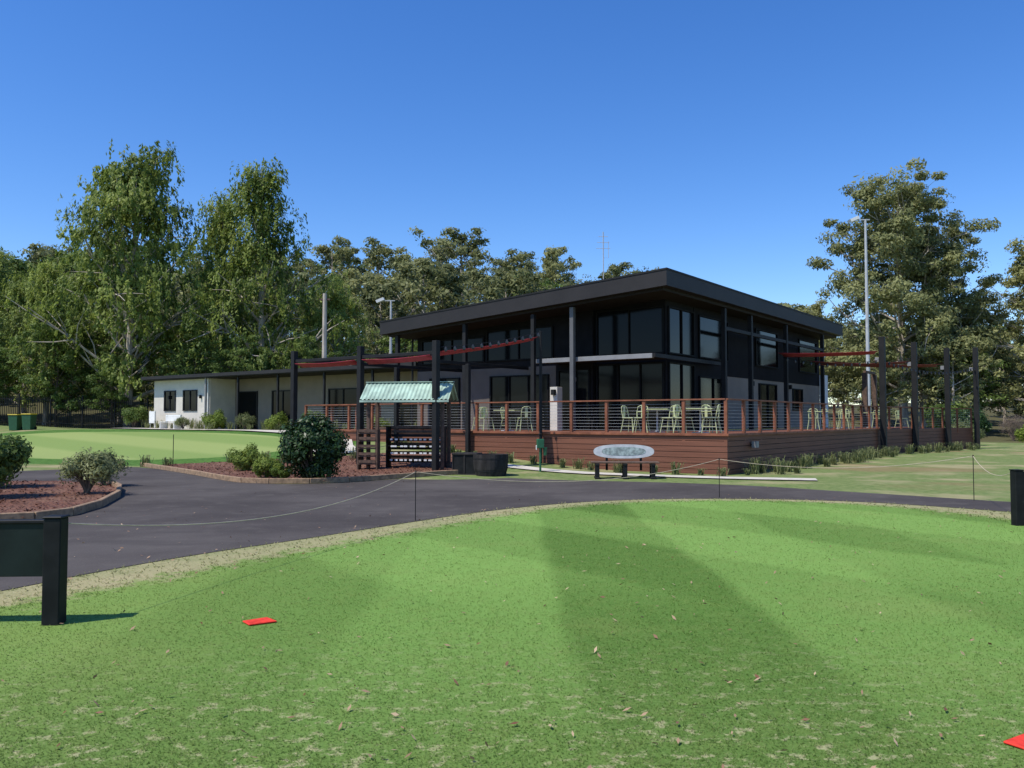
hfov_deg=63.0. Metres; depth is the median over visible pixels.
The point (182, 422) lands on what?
grey leaf shrub
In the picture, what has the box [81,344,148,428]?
shade tree
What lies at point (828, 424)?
cafe chair
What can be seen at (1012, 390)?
eucalyptus tree
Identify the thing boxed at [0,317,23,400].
shade tree
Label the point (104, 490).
bark mulch chips
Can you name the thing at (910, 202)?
eucalyptus tree
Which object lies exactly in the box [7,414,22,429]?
wheelie bin
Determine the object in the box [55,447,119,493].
grey leaf shrub
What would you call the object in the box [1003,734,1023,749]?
tee marker
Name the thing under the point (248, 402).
windows
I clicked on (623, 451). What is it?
oval back bench
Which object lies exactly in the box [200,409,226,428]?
lime shrub
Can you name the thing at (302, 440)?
camellia bush
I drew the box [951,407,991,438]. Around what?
camellia bush
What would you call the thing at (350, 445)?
concrete path
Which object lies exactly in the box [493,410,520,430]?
cafe table
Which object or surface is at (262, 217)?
birch tree
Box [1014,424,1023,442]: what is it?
lime shrub
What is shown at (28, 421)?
wheelie bin
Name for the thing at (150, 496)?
asphalt road
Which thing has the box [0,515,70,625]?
tee sign
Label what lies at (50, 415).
steel picket fence
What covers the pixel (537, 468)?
concrete path
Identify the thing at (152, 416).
notice sign
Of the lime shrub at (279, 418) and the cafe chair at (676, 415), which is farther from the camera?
the lime shrub at (279, 418)
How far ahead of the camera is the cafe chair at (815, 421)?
36.22 m
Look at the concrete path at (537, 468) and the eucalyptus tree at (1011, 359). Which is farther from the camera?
the eucalyptus tree at (1011, 359)
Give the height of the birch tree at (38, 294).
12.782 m
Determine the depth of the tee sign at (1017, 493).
12.19 m
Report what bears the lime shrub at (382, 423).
on the ground at (942, 477)
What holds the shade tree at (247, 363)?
on the ground at (942, 477)
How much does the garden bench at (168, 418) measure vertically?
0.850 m
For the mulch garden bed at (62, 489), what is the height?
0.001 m
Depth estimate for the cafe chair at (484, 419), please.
30.71 m
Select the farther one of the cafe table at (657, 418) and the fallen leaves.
the cafe table at (657, 418)
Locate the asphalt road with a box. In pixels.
[0,467,1010,590]
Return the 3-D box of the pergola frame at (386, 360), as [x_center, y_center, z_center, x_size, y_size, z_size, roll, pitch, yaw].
[-1.778,0.596,29.047,7.145,4.443,9.004,-2,-3,36]
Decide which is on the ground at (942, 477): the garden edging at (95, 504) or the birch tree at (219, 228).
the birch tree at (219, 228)
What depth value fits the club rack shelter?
24.36 m
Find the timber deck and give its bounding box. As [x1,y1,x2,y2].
[304,398,972,474]
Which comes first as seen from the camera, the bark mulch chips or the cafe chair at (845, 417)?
the bark mulch chips
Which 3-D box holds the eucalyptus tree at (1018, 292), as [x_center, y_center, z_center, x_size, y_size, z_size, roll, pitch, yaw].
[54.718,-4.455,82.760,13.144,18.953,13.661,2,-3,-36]
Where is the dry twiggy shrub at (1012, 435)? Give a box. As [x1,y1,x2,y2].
[996,413,1023,440]
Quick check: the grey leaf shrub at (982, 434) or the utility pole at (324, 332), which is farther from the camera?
the utility pole at (324, 332)
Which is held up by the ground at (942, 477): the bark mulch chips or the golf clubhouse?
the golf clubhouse
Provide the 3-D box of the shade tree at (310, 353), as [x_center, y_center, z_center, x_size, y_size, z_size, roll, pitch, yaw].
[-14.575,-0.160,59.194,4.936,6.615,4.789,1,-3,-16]
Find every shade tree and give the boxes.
[0,311,99,426]
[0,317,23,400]
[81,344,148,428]
[153,326,234,375]
[212,334,285,372]
[270,334,341,368]
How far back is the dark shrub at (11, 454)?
16.02 m
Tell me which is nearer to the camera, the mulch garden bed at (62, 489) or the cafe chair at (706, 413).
the mulch garden bed at (62, 489)
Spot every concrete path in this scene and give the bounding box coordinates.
[138,428,354,452]
[508,464,816,479]
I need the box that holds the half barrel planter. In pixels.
[473,453,507,476]
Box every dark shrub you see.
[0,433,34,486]
[0,437,32,489]
[121,406,148,428]
[300,409,323,421]
[923,401,965,427]
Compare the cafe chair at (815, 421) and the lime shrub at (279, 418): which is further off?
the lime shrub at (279, 418)
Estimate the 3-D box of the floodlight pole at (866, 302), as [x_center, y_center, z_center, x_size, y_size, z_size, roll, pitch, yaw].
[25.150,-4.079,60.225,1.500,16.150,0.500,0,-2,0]
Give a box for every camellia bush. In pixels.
[277,412,349,477]
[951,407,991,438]
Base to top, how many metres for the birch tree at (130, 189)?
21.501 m
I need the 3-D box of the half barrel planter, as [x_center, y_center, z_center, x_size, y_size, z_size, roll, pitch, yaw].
[-0.580,2.214,22.827,0.968,0.600,0.968,0,-2,0]
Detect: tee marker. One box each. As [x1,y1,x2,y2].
[243,617,276,625]
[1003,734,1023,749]
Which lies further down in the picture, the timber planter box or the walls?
the timber planter box
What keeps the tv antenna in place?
on the golf clubhouse
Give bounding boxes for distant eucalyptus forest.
[0,225,1023,426]
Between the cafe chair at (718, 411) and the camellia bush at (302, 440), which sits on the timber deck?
the cafe chair at (718, 411)
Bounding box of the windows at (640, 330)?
[421,300,817,430]
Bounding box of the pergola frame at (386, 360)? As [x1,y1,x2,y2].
[290,331,541,469]
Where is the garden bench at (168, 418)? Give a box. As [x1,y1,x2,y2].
[160,415,181,429]
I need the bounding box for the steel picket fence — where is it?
[0,393,148,428]
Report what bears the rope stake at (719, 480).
on the ground at (942, 477)
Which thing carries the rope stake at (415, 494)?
on the ground at (942, 477)
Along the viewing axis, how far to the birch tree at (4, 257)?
68.50 m
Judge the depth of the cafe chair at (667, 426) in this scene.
25.99 m
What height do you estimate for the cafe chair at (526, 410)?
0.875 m
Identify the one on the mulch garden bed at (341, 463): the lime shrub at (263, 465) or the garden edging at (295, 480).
the lime shrub at (263, 465)
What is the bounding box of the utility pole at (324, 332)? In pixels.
[320,293,329,357]
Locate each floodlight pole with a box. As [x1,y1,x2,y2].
[376,297,394,353]
[848,216,870,405]
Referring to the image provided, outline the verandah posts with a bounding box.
[168,370,373,428]
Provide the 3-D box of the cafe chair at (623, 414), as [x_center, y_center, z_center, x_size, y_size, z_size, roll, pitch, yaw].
[3.834,1.129,27.113,0.518,0.875,0.484,-2,-3,41]
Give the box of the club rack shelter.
[357,381,457,469]
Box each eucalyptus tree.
[796,298,848,406]
[806,157,1000,426]
[832,208,1003,427]
[931,289,1023,415]
[973,237,1023,415]
[997,272,1023,406]
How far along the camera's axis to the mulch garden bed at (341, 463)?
24.81 m
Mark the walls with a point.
(223, 394)
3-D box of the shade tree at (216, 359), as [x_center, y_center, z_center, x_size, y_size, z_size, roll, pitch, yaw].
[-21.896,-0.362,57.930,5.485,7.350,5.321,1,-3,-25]
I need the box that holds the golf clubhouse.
[379,267,842,430]
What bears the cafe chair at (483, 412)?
on the timber deck
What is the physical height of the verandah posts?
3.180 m
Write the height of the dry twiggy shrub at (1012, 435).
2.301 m
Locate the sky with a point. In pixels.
(715, 141)
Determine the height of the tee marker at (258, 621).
0.012 m
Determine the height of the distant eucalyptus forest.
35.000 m
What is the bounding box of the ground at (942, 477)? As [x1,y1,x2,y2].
[0,343,1023,767]
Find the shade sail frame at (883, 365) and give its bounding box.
[779,336,979,451]
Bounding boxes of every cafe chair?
[472,407,489,430]
[479,407,494,430]
[500,407,517,430]
[516,406,532,430]
[621,405,640,431]
[632,405,649,432]
[658,405,678,431]
[660,406,680,432]
[673,405,694,432]
[701,404,720,432]
[701,405,721,432]
[807,408,819,429]
[808,412,822,428]
[821,409,837,429]
[838,409,850,428]
[895,410,908,427]
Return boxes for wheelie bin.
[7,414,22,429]
[21,414,36,429]
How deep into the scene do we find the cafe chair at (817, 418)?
33.97 m
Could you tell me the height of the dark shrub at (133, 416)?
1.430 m
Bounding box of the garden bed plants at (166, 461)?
[138,418,416,466]
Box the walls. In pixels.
[154,371,416,429]
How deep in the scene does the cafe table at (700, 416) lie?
25.43 m
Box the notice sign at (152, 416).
[149,411,155,427]
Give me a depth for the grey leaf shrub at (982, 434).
49.73 m
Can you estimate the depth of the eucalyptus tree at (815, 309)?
83.38 m
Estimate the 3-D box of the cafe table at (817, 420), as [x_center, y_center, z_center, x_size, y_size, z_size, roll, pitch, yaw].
[12.559,1.494,34.330,0.800,0.750,0.800,-1,-3,19]
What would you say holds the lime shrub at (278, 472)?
on the mulch garden bed at (341, 463)
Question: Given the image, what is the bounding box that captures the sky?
[0,0,1023,405]
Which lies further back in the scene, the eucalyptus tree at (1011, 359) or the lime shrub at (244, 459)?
the eucalyptus tree at (1011, 359)
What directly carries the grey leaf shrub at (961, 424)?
on the ground at (942, 477)
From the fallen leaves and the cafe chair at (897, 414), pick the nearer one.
the fallen leaves
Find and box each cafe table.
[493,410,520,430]
[646,409,671,432]
[686,408,714,432]
[807,411,827,429]
[832,412,850,428]
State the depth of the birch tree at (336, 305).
65.62 m
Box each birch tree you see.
[0,246,27,392]
[0,270,78,413]
[1,257,94,424]
[2,139,245,428]
[63,263,180,422]
[147,187,286,382]
[174,153,358,372]
[289,279,376,367]
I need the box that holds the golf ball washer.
[536,433,546,471]
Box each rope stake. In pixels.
[415,470,416,520]
[718,458,719,496]
[972,455,973,494]
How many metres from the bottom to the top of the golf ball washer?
1.140 m
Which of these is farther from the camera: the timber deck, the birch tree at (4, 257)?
the birch tree at (4, 257)
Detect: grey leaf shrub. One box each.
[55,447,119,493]
[97,447,131,484]
[173,416,190,429]
[234,412,257,429]
[951,418,973,427]
[964,425,985,444]
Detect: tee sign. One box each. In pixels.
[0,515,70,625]
[1009,469,1023,525]
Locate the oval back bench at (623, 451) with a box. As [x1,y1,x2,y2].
[591,444,659,478]
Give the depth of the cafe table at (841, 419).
37.10 m
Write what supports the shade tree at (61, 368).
on the ground at (942, 477)
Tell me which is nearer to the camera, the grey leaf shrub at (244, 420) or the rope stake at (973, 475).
the rope stake at (973, 475)
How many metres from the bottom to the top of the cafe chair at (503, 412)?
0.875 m
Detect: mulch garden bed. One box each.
[0,481,115,512]
[169,453,451,477]
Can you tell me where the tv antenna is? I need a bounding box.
[596,232,609,278]
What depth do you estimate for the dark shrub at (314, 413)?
40.62 m
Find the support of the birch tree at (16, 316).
on the ground at (942, 477)
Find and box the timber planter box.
[452,452,481,474]
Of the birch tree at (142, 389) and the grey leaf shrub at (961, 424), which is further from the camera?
the birch tree at (142, 389)
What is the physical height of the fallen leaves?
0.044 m
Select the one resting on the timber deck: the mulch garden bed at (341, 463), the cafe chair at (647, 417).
the cafe chair at (647, 417)
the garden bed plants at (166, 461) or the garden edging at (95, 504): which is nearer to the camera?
the garden edging at (95, 504)
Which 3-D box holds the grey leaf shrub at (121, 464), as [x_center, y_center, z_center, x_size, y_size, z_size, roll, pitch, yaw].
[-9.335,1.901,19.337,1.048,0.899,1.005,-2,-3,38]
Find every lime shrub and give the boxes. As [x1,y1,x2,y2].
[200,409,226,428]
[225,442,262,470]
[251,452,284,476]
[264,412,287,429]
[269,464,292,477]
[374,414,389,428]
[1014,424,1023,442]
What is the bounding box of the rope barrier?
[68,456,1009,525]
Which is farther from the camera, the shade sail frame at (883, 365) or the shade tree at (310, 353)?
the shade tree at (310, 353)
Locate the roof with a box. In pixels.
[141,362,417,380]
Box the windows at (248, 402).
[163,388,416,429]
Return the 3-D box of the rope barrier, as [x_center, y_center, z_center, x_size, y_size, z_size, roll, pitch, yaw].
[2.005,1.411,12.383,15.354,0.384,5.301,1,-3,-29]
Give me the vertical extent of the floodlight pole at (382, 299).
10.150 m
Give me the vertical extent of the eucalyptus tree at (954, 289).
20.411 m
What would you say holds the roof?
on the walls
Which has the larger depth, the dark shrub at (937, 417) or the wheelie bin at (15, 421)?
the dark shrub at (937, 417)
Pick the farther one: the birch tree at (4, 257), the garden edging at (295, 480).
the birch tree at (4, 257)
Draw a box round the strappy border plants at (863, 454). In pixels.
[400,441,980,476]
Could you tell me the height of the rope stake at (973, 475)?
0.920 m
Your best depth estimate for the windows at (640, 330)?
31.51 m
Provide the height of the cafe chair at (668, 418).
0.875 m
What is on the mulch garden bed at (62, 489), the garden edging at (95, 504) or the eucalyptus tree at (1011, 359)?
the garden edging at (95, 504)
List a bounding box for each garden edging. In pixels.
[0,480,121,518]
[141,462,457,483]
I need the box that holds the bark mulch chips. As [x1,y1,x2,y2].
[0,450,453,517]
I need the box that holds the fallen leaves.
[1,509,1020,767]

